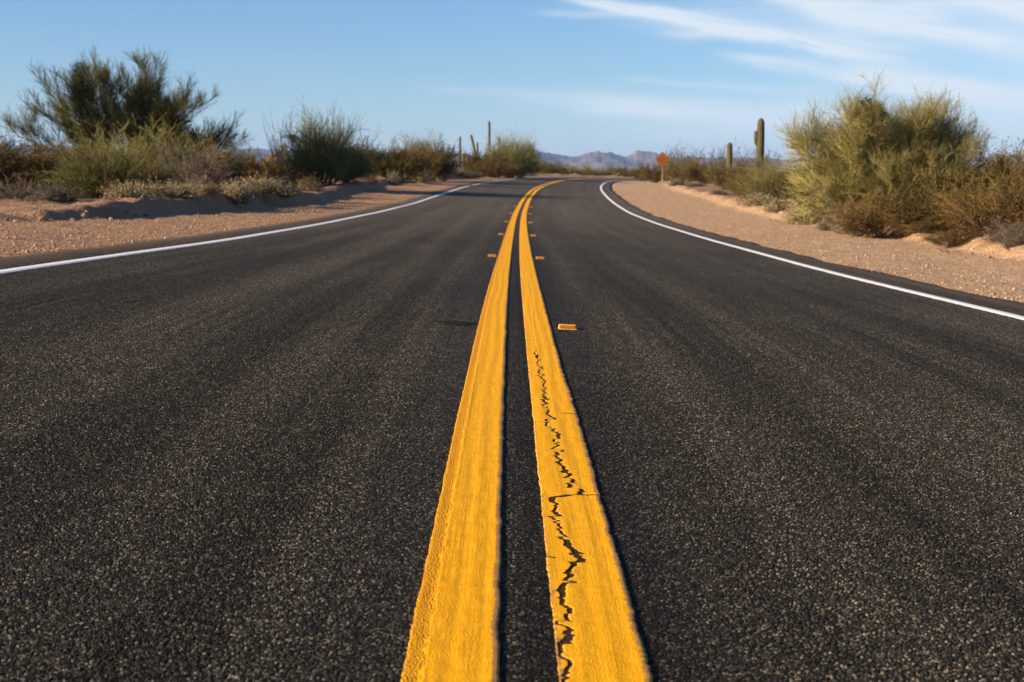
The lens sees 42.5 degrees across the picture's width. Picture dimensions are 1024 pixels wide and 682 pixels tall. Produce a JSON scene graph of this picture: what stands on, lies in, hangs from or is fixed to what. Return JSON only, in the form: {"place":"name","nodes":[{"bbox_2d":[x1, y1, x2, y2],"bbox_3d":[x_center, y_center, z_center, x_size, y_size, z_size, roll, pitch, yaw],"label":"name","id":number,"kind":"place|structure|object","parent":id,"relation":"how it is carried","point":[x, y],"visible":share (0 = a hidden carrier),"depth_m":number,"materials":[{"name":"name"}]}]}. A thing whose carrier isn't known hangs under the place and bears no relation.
{"place":"outdoors","nodes":[
{"label":"outdoors","id":0,"kind":"place"},
{"bbox_2d":[220,150,243,185],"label":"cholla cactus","id":1,"kind":"object","parent":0,"point":[231,162],"visible":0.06,"depth_m":49.49,"materials":[{"name":"plant"}]},
{"bbox_2d":[0,177,1023,681],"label":"road","id":2,"kind":"structure","parent":0,"point":[420,439],"depth_m":3.81,"materials":[{"name":"black asphalt"}]},
{"bbox_2d":[558,324,576,329],"bbox_3d":[0.305,-0.078,7.247,0.099,0.023,0.097,3,7,0],"label":"pavement marker","id":3,"kind":"object","parent":2,"relation":"on","point":[567,326],"visible":1,"depth_m":7.21,"materials":[{"name":"plastic"}]},
{"bbox_2d":[0,173,1023,302],"bbox_3d":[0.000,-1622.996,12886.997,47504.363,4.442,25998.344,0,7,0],"label":"desert ground","id":4,"kind":"structure","parent":0,"point":[17,209],"depth_m":25.69,"materials":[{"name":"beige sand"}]},
{"bbox_2d":[0,171,58,200],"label":"dry shrub","id":5,"kind":"object","parent":4,"relation":"on","point":[20,195],"visible":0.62,"depth_m":29.53,"materials":[{"name":"beige plant"}]},
{"bbox_2d":[0,128,59,191],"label":"creosote bush","id":6,"kind":"object","parent":4,"relation":"on","point":[7,160],"visible":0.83,"depth_m":35.57,"materials":[{"name":"green plant"}]},
{"bbox_2d":[0,128,66,194],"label":"creosote bush","id":7,"kind":"object","parent":4,"relation":"on","point":[2,136],"visible":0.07,"depth_m":38.06,"materials":[{"name":"green plant"}]},
{"bbox_2d":[1,137,78,196],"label":"desert shrub","id":8,"kind":"object","parent":4,"relation":"on","point":[44,165],"visible":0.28,"depth_m":36.42,"materials":[{"name":"green plant"}]},
{"bbox_2d":[39,216,48,220],"bbox_3d":[-7.528,-1.940,21.162,0.155,0.089,0.151,-21,-20,31],"label":"rock","id":9,"kind":"object","parent":4,"relation":"on","point":[44,218],"visible":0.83,"depth_m":21.12,"materials":[{"name":"beige stone"}]},
{"bbox_2d":[15,180,86,202],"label":"bursage shrub","id":10,"kind":"object","parent":4,"relation":"on","point":[50,195],"visible":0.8,"depth_m":28.66,"materials":[{"name":"grey plant"}]},
{"bbox_2d":[42,132,112,178],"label":"creosote bush","id":11,"kind":"object","parent":4,"relation":"on","point":[60,152],"visible":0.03,"depth_m":40.53,"materials":[{"name":"green plant"}]},
{"bbox_2d":[81,212,88,217],"bbox_3d":[-7.213,-2.113,22.263,0.121,0.133,0.145,12,17,28],"label":"rock","id":12,"kind":"object","parent":4,"relation":"on","point":[84,215],"visible":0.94,"depth_m":22.22,"materials":[{"name":"beige stone"}]},
{"bbox_2d":[38,135,141,198],"bbox_3d":[-10.573,-4.355,33.208,2.677,1.939,2.584,-3,8,-23],"label":"desert shrub","id":13,"kind":"object","parent":4,"relation":"on","point":[77,174],"visible":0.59,"depth_m":32.95,"materials":[{"name":"green plant"}]},
{"bbox_2d":[22,132,203,198],"bbox_3d":[-10.072,-4.380,33.509,4.261,1.902,4.584,7,10,44],"label":"palo verde shrub","id":14,"kind":"object","parent":4,"relation":"on","point":[138,172],"visible":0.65,"depth_m":32.98,"materials":[{"name":"green plant"}]},
{"bbox_2d":[0,43,253,161],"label":"palo verde tree","id":15,"kind":"object","parent":4,"relation":"on","point":[142,94],"visible":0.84,"depth_m":51.44,"materials":[{"name":"green plant"}]},
{"bbox_2d":[99,177,155,200],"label":"bursage shrub","id":16,"kind":"object","parent":4,"relation":"on","point":[122,193],"visible":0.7,"depth_m":27.20,"materials":[{"name":"green plant"}]},
{"bbox_2d":[135,174,165,197],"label":"bursage shrub","id":17,"kind":"object","parent":4,"relation":"on","point":[156,193],"visible":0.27,"depth_m":28.78,"materials":[{"name":"green plant"}]},
{"bbox_2d":[57,112,249,183],"bbox_3d":[-13.131,-6.441,45.733,6.971,2.976,6.540,-5,9,-34],"label":"desert shrub","id":18,"kind":"object","parent":4,"relation":"on","point":[184,147],"visible":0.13,"depth_m":45.05,"materials":[{"name":"green plant"}]},
{"bbox_2d":[131,124,220,191],"bbox_3d":[-10.279,-5.415,39.715,2.909,2.257,2.249,2,7,12],"label":"creosote bush","id":19,"kind":"object","parent":4,"relation":"on","point":[152,149],"visible":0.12,"depth_m":39.51,"materials":[{"name":"green plant"}]},
{"bbox_2d":[152,179,207,199],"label":"bursage shrub","id":20,"kind":"object","parent":4,"relation":"on","point":[183,192],"visible":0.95,"depth_m":29.21,"materials":[{"name":"green plant"}]},
{"bbox_2d":[181,173,212,192],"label":"bursage shrub","id":21,"kind":"object","parent":4,"relation":"on","point":[196,184],"visible":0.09,"depth_m":32.65,"materials":[{"name":"green plant"}]},
{"bbox_2d":[153,132,249,186],"bbox_3d":[-9.218,-5.014,37.656,3.017,2.084,2.879,2,8,17],"label":"dry shrub","id":22,"kind":"object","parent":4,"relation":"on","point":[213,173],"visible":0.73,"depth_m":37.43,"materials":[{"name":"plant"}]},
{"bbox_2d":[195,182,226,193],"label":"grass tussock","id":23,"kind":"object","parent":4,"relation":"on","point":[209,188],"depth_m":30.72,"materials":[{"name":"plant"}]},
{"bbox_2d":[194,134,256,189],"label":"creosote bush","id":24,"kind":"object","parent":4,"relation":"on","point":[241,165],"visible":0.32,"depth_m":40.46,"materials":[{"name":"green plant"}]},
{"bbox_2d":[217,176,266,206],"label":"bursage shrub","id":25,"kind":"object","parent":4,"relation":"on","point":[235,195],"visible":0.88,"depth_m":31.68,"materials":[{"name":"green plant"}]},
{"bbox_2d":[224,136,274,184],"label":"creosote bush","id":26,"kind":"object","parent":4,"relation":"on","point":[252,158],"visible":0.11,"depth_m":51.22,"materials":[{"name":"green plant"}]},
{"bbox_2d":[222,170,288,197],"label":"bursage shrub","id":27,"kind":"object","parent":4,"relation":"on","point":[269,187],"visible":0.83,"depth_m":35.59,"materials":[{"name":"green plant"}]},
{"bbox_2d":[238,148,302,182],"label":"desert shrub","id":28,"kind":"object","parent":4,"relation":"on","point":[269,172],"visible":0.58,"depth_m":49.41,"materials":[{"name":"green plant"}]},
{"bbox_2d":[263,107,300,174],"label":"bare shrub","id":29,"kind":"object","parent":4,"relation":"on","point":[272,141],"visible":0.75,"depth_m":53.43,"materials":[{"name":"brown plant"}]},
{"bbox_2d":[263,179,306,198],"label":"bursage shrub","id":30,"kind":"object","parent":4,"relation":"on","point":[292,193],"visible":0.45,"depth_m":37.68,"materials":[{"name":"green plant"}]},
{"bbox_2d":[273,175,299,189],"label":"bursage shrub","id":31,"kind":"object","parent":4,"relation":"on","point":[286,180],"visible":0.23,"depth_m":46.62,"materials":[{"name":"grey plant"}]},
{"bbox_2d":[274,120,303,186],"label":"bare shrub","id":32,"kind":"object","parent":4,"relation":"on","point":[295,150],"visible":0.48,"depth_m":55.34,"materials":[{"name":"plant"}]},
{"bbox_2d":[263,141,336,184],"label":"creosote bush","id":33,"kind":"object","parent":4,"relation":"on","point":[309,167],"visible":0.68,"depth_m":54.41,"materials":[{"name":"green plant"}]},
{"bbox_2d":[296,170,322,191],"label":"grass tussock","id":34,"kind":"object","parent":4,"relation":"on","point":[306,185],"depth_m":45.57,"materials":[{"name":"plant"}]},
{"bbox_2d":[267,97,387,187],"bbox_3d":[-8.009,-8.457,56.455,5.299,4.311,4.735,-1,7,-11],"label":"desert shrub","id":35,"kind":"object","parent":4,"relation":"on","point":[317,140],"visible":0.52,"depth_m":55.73,"materials":[{"name":"green plant"}]},
{"bbox_2d":[312,134,386,184],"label":"desert shrub","id":36,"kind":"object","parent":4,"relation":"on","point":[358,168],"visible":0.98,"depth_m":55.29,"materials":[{"name":"green plant"}]},
{"bbox_2d":[359,175,382,184],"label":"grass tussock","id":37,"kind":"object","parent":4,"relation":"on","point":[372,181],"depth_m":61.41,"materials":[{"name":"plant"}]},
{"bbox_2d":[351,136,394,178],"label":"creosote bush","id":38,"kind":"object","parent":4,"relation":"on","point":[383,150],"visible":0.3,"depth_m":70.94,"materials":[{"name":"green plant"}]},
{"bbox_2d":[368,136,414,178],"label":"creosote bush","id":39,"kind":"object","parent":4,"relation":"on","point":[383,165],"visible":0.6,"depth_m":71.02,"materials":[{"name":"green plant"}]},
{"bbox_2d":[383,170,409,185],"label":"bursage shrub","id":40,"kind":"object","parent":4,"relation":"on","point":[395,180],"visible":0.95,"depth_m":67.33,"materials":[{"name":"grey plant"}]},
{"bbox_2d":[381,136,436,182],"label":"creosote bush","id":41,"kind":"object","parent":4,"relation":"on","point":[411,163],"visible":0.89,"depth_m":70.98,"materials":[{"name":"green plant"}]},
{"bbox_2d":[404,163,432,182],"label":"bursage shrub","id":42,"kind":"object","parent":4,"relation":"on","point":[420,179],"visible":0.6,"depth_m":75.19,"materials":[{"name":"beige plant"}]},
{"bbox_2d":[386,125,457,168],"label":"palo verde shrub","id":43,"kind":"object","parent":4,"relation":"on","point":[418,144],"visible":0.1,"depth_m":84.94,"materials":[{"name":"green plant"}]},
{"bbox_2d":[398,145,445,179],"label":"creosote bush","id":44,"kind":"object","parent":4,"relation":"on","point":[432,170],"visible":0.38,"depth_m":78.83,"materials":[{"name":"green plant"}]},
{"bbox_2d":[418,133,466,181],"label":"creosote bush","id":45,"kind":"object","parent":4,"relation":"on","point":[447,168],"visible":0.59,"depth_m":80.52,"materials":[{"name":"green plant"}]},
{"bbox_2d":[459,137,460,166],"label":"saguaro cactus","id":46,"kind":"object","parent":4,"relation":"on","point":[460,147],"visible":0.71,"depth_m":128.54,"materials":[{"name":"green plant"}]},
{"bbox_2d":[453,168,467,175],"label":"bursage shrub","id":47,"kind":"object","parent":4,"relation":"on","point":[461,172],"visible":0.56,"depth_m":95.03,"materials":[{"name":"grey plant"}]},
{"bbox_2d":[470,135,477,158],"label":"saguaro cactus","id":48,"kind":"object","parent":4,"relation":"on","point":[472,141],"visible":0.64,"depth_m":138.40,"materials":[{"name":"green plant"}]},
{"bbox_2d":[463,169,489,178],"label":"bursage shrub","id":49,"kind":"object","parent":4,"relation":"on","point":[471,175],"visible":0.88,"depth_m":98.85,"materials":[{"name":"grey plant"}]},
{"bbox_2d":[455,143,511,176],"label":"creosote bush","id":50,"kind":"object","parent":4,"relation":"on","point":[470,166],"visible":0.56,"depth_m":110.68,"materials":[{"name":"green plant"}]},
{"bbox_2d":[476,121,499,159],"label":"saguaro cactus","id":51,"kind":"object","parent":4,"relation":"on","point":[489,135],"visible":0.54,"depth_m":148.26,"materials":[{"name":"green plant"}]},
{"bbox_2d":[465,156,520,177],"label":"desert shrub","id":52,"kind":"object","parent":4,"relation":"on","point":[493,170],"visible":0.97,"depth_m":108.53,"materials":[{"name":"green plant"}]},
{"bbox_2d":[477,125,543,177],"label":"desert shrub","id":53,"kind":"object","parent":4,"relation":"on","point":[524,161],"visible":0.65,"depth_m":114.50,"materials":[{"name":"green plant"}]},
{"bbox_2d":[15,134,1022,193],"bbox_3d":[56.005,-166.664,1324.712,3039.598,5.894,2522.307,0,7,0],"label":"desert scrub","id":54,"kind":"object","parent":4,"relation":"on","point":[266,157],"visible":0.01,"depth_m":104.20,"materials":[{"name":"green plant"}]},
{"bbox_2d":[502,128,541,177],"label":"desert shrub","id":55,"kind":"object","parent":4,"relation":"on","point":[533,152],"visible":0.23,"depth_m":116.39,"materials":[{"name":"green plant"}]},
{"bbox_2d":[528,163,545,173],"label":"creosote bush","id":56,"kind":"object","parent":4,"relation":"on","point":[539,166],"visible":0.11,"depth_m":158.36,"materials":[{"name":"green plant"}]},
{"bbox_2d":[536,156,575,174],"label":"desert shrub","id":57,"kind":"object","parent":4,"relation":"on","point":[549,169],"visible":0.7,"depth_m":165.46,"materials":[{"name":"green plant"}]},
{"bbox_2d":[559,163,588,174],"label":"palo verde shrub","id":58,"kind":"object","parent":4,"relation":"on","point":[579,171],"visible":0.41,"depth_m":212.34,"materials":[{"name":"green plant"}]},
{"bbox_2d":[579,161,607,175],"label":"desert shrub","id":59,"kind":"object","parent":4,"relation":"on","point":[587,168],"visible":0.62,"depth_m":232.41,"materials":[{"name":"green plant"}]},
{"bbox_2d":[592,164,617,175],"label":"palo verde shrub","id":60,"kind":"object","parent":4,"relation":"on","point":[607,171],"visible":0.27,"depth_m":238.03,"materials":[{"name":"green plant"}]},
{"bbox_2d":[607,163,634,176],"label":"creosote bush","id":61,"kind":"object","parent":4,"relation":"on","point":[622,171],"visible":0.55,"depth_m":212.65,"materials":[{"name":"green plant"}]},
{"bbox_2d":[625,164,654,180],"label":"creosote bush","id":62,"kind":"object","parent":4,"relation":"on","point":[636,172],"visible":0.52,"depth_m":148.27,"materials":[{"name":"green plant"}]},
{"bbox_2d":[637,156,668,182],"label":"creosote bush","id":63,"kind":"object","parent":4,"relation":"on","point":[647,173],"visible":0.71,"depth_m":134.27,"materials":[{"name":"green plant"}]},
{"bbox_2d":[655,152,669,183],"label":"road sign","id":64,"kind":"object","parent":4,"relation":"on","point":[662,159],"visible":0.97,"depth_m":120.88,"materials":[{"name":"orange metal"}]},
{"bbox_2d":[655,144,690,180],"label":"creosote bush","id":65,"kind":"object","parent":4,"relation":"on","point":[670,152],"visible":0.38,"depth_m":132.30,"materials":[{"name":"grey plant"}]},
{"bbox_2d":[666,178,687,186],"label":"bursage shrub","id":66,"kind":"object","parent":4,"relation":"on","point":[675,182],"visible":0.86,"depth_m":103.10,"materials":[{"name":"grey plant"}]},
{"bbox_2d":[653,153,701,182],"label":"creosote bush","id":67,"kind":"object","parent":4,"relation":"on","point":[670,174],"visible":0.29,"depth_m":124.57,"materials":[{"name":"green plant"}]},
{"bbox_2d":[674,139,707,182],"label":"creosote bush","id":68,"kind":"object","parent":4,"relation":"on","point":[686,160],"visible":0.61,"depth_m":120.60,"materials":[{"name":"green plant"}]},
{"bbox_2d":[685,181,708,186],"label":"bursage shrub","id":69,"kind":"object","parent":4,"relation":"on","point":[696,184],"visible":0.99,"depth_m":97.12,"materials":[{"name":"grey plant"}]},
{"bbox_2d":[671,152,733,183],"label":"creosote bush","id":70,"kind":"object","parent":4,"relation":"on","point":[692,174],"visible":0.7,"depth_m":110.39,"materials":[{"name":"green plant"}]},
{"bbox_2d":[702,143,726,185],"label":"creosote bush","id":71,"kind":"object","parent":4,"relation":"on","point":[714,158],"visible":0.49,"depth_m":96.77,"materials":[{"name":"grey plant"}]},
{"bbox_2d":[708,189,730,194],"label":"bursage shrub","id":72,"kind":"object","parent":4,"relation":"on","point":[718,192],"visible":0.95,"depth_m":71.38,"materials":[{"name":"grey plant"}]},
{"bbox_2d":[697,157,759,189],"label":"creosote bush","id":73,"kind":"object","parent":4,"relation":"on","point":[717,178],"visible":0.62,"depth_m":84.92,"materials":[{"name":"green plant"}]},
{"bbox_2d":[726,142,732,168],"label":"saguaro cactus","id":74,"kind":"object","parent":4,"relation":"on","point":[729,151],"visible":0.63,"depth_m":91.95,"materials":[{"name":"green plant"}]},
{"bbox_2d":[723,172,756,198],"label":"creosote bush","id":75,"kind":"object","parent":4,"relation":"on","point":[740,192],"visible":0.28,"depth_m":63.24,"materials":[{"name":"green plant"}]},
{"bbox_2d":[732,136,757,173],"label":"creosote bush","id":76,"kind":"object","parent":4,"relation":"on","point":[744,162],"visible":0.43,"depth_m":98.70,"materials":[{"name":"green plant"}]},
{"bbox_2d":[718,158,773,189],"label":"creosote bush","id":77,"kind":"object","parent":4,"relation":"on","point":[735,177],"visible":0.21,"depth_m":79.31,"materials":[{"name":"green plant"}]},
{"bbox_2d":[738,189,776,206],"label":"bursage shrub","id":78,"kind":"object","parent":4,"relation":"on","point":[756,199],"visible":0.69,"depth_m":53.52,"materials":[{"name":"beige plant"}]},
{"bbox_2d":[738,167,778,197],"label":"creosote bush","id":79,"kind":"object","parent":4,"relation":"on","point":[754,179],"visible":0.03,"depth_m":57.46,"materials":[{"name":"green plant"}]},
{"bbox_2d":[754,118,764,172],"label":"saguaro cactus","id":80,"kind":"object","parent":4,"relation":"on","point":[759,136],"visible":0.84,"depth_m":98.72,"materials":[{"name":"green plant"}]},
{"bbox_2d":[753,146,781,174],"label":"creosote bush","id":81,"kind":"object","parent":4,"relation":"on","point":[765,160],"visible":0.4,"depth_m":91.02,"materials":[{"name":"green plant"}]},
{"bbox_2d":[756,191,797,214],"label":"bursage shrub","id":82,"kind":"object","parent":4,"relation":"on","point":[773,206],"visible":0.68,"depth_m":47.53,"materials":[{"name":"beige plant"}]},
{"bbox_2d":[725,157,831,204],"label":"palo verde shrub","id":83,"kind":"object","parent":4,"relation":"on","point":[773,184],"visible":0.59,"depth_m":55.14,"materials":[{"name":"green plant"}]},
{"bbox_2d":[775,194,832,224],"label":"bursage shrub","id":84,"kind":"object","parent":4,"relation":"on","point":[793,220],"visible":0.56,"depth_m":40.65,"materials":[{"name":"beige plant"}]},
{"bbox_2d":[814,209,838,230],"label":"bursage shrub","id":85,"kind":"object","parent":4,"relation":"on","point":[823,226],"visible":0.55,"depth_m":35.72,"materials":[{"name":"grey plant"}]},
{"bbox_2d":[828,206,875,234],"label":"bursage shrub","id":86,"kind":"object","parent":4,"relation":"on","point":[837,230],"visible":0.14,"depth_m":33.37,"materials":[{"name":"beige plant"}]},
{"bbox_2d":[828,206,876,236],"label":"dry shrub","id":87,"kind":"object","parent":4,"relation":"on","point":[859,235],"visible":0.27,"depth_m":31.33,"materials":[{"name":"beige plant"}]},
{"bbox_2d":[823,182,941,238],"bbox_3d":[8.614,-3.024,30.686,2.845,1.363,2.655,0,7,2],"label":"desert shrub","id":88,"kind":"object","parent":4,"relation":"on","point":[846,216],"visible":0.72,"depth_m":30.55,"materials":[{"name":"brown plant"}]},
{"bbox_2d":[768,66,998,228],"bbox_3d":[9.480,-4.761,33.577,5.832,4.503,3.849,0,7,0],"label":"palo verde tree","id":89,"kind":"object","parent":4,"relation":"on","point":[876,145],"visible":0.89,"depth_m":33.10,"materials":[{"name":"green plant"}]},
{"bbox_2d":[863,187,962,233],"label":"creosote bush","id":90,"kind":"object","parent":4,"relation":"on","point":[925,213],"visible":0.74,"depth_m":30.01,"materials":[{"name":"brown plant"}]},
{"bbox_2d":[889,217,959,232],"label":"desert shrub","id":91,"kind":"object","parent":4,"relation":"on","point":[925,227],"visible":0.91,"depth_m":29.31,"materials":[{"name":"brown plant"}]},
{"bbox_2d":[915,224,978,246],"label":"desert shrub","id":92,"kind":"object","parent":4,"relation":"on","point":[953,237],"visible":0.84,"depth_m":26.37,"materials":[{"name":"brown plant"}]},
{"bbox_2d":[896,145,1011,230],"bbox_3d":[11.029,-3.736,32.605,3.022,2.207,2.569,-2,7,-14],"label":"creosote bush","id":93,"kind":"object","parent":4,"relation":"on","point":[937,184],"visible":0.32,"depth_m":32.38,"materials":[{"name":"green plant"}]},
{"bbox_2d":[929,171,999,232],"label":"creosote bush","id":94,"kind":"object","parent":4,"relation":"on","point":[962,197],"visible":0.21,"depth_m":29.71,"materials":[{"name":"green plant"}]},
{"bbox_2d":[927,164,1023,241],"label":"desert shrub","id":95,"kind":"object","parent":4,"relation":"on","point":[1012,206],"visible":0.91,"depth_m":25.20,"materials":[{"name":"brown plant"}]},
{"bbox_2d":[953,129,1023,208],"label":"creosote bush","id":96,"kind":"object","parent":4,"relation":"on","point":[992,165],"visible":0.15,"depth_m":35.19,"materials":[{"name":"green plant"}]},
{"bbox_2d":[970,140,1023,230],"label":"creosote bush","id":97,"kind":"object","parent":4,"relation":"on","point":[1014,176],"visible":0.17,"depth_m":26.93,"materials":[{"name":"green plant"}]},
{"bbox_2d":[979,136,1023,187],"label":"creosote bush","id":98,"kind":"object","parent":4,"relation":"on","point":[1009,163],"visible":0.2,"depth_m":41.47,"materials":[{"name":"green plant"}]},
{"bbox_2d":[981,213,1023,248],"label":"dry shrub","id":99,"kind":"object","parent":4,"relation":"on","point":[1014,238],"visible":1,"depth_m":22.23,"materials":[{"name":"beige plant"}]},
{"bbox_2d":[0,143,1023,174],"bbox_3d":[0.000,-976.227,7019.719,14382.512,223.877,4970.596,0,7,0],"label":"mountains","id":100,"kind":"structure","parent":0,"point":[600,159],"depth_m":8615.96,"materials":[{"name":"stone"}]},
{"bbox_2d":[0,0,1023,159],"label":"sky","id":101,"kind":"structure","parent":0,"point":[619,77],"materials":[{"name":"blue"}]}
]}

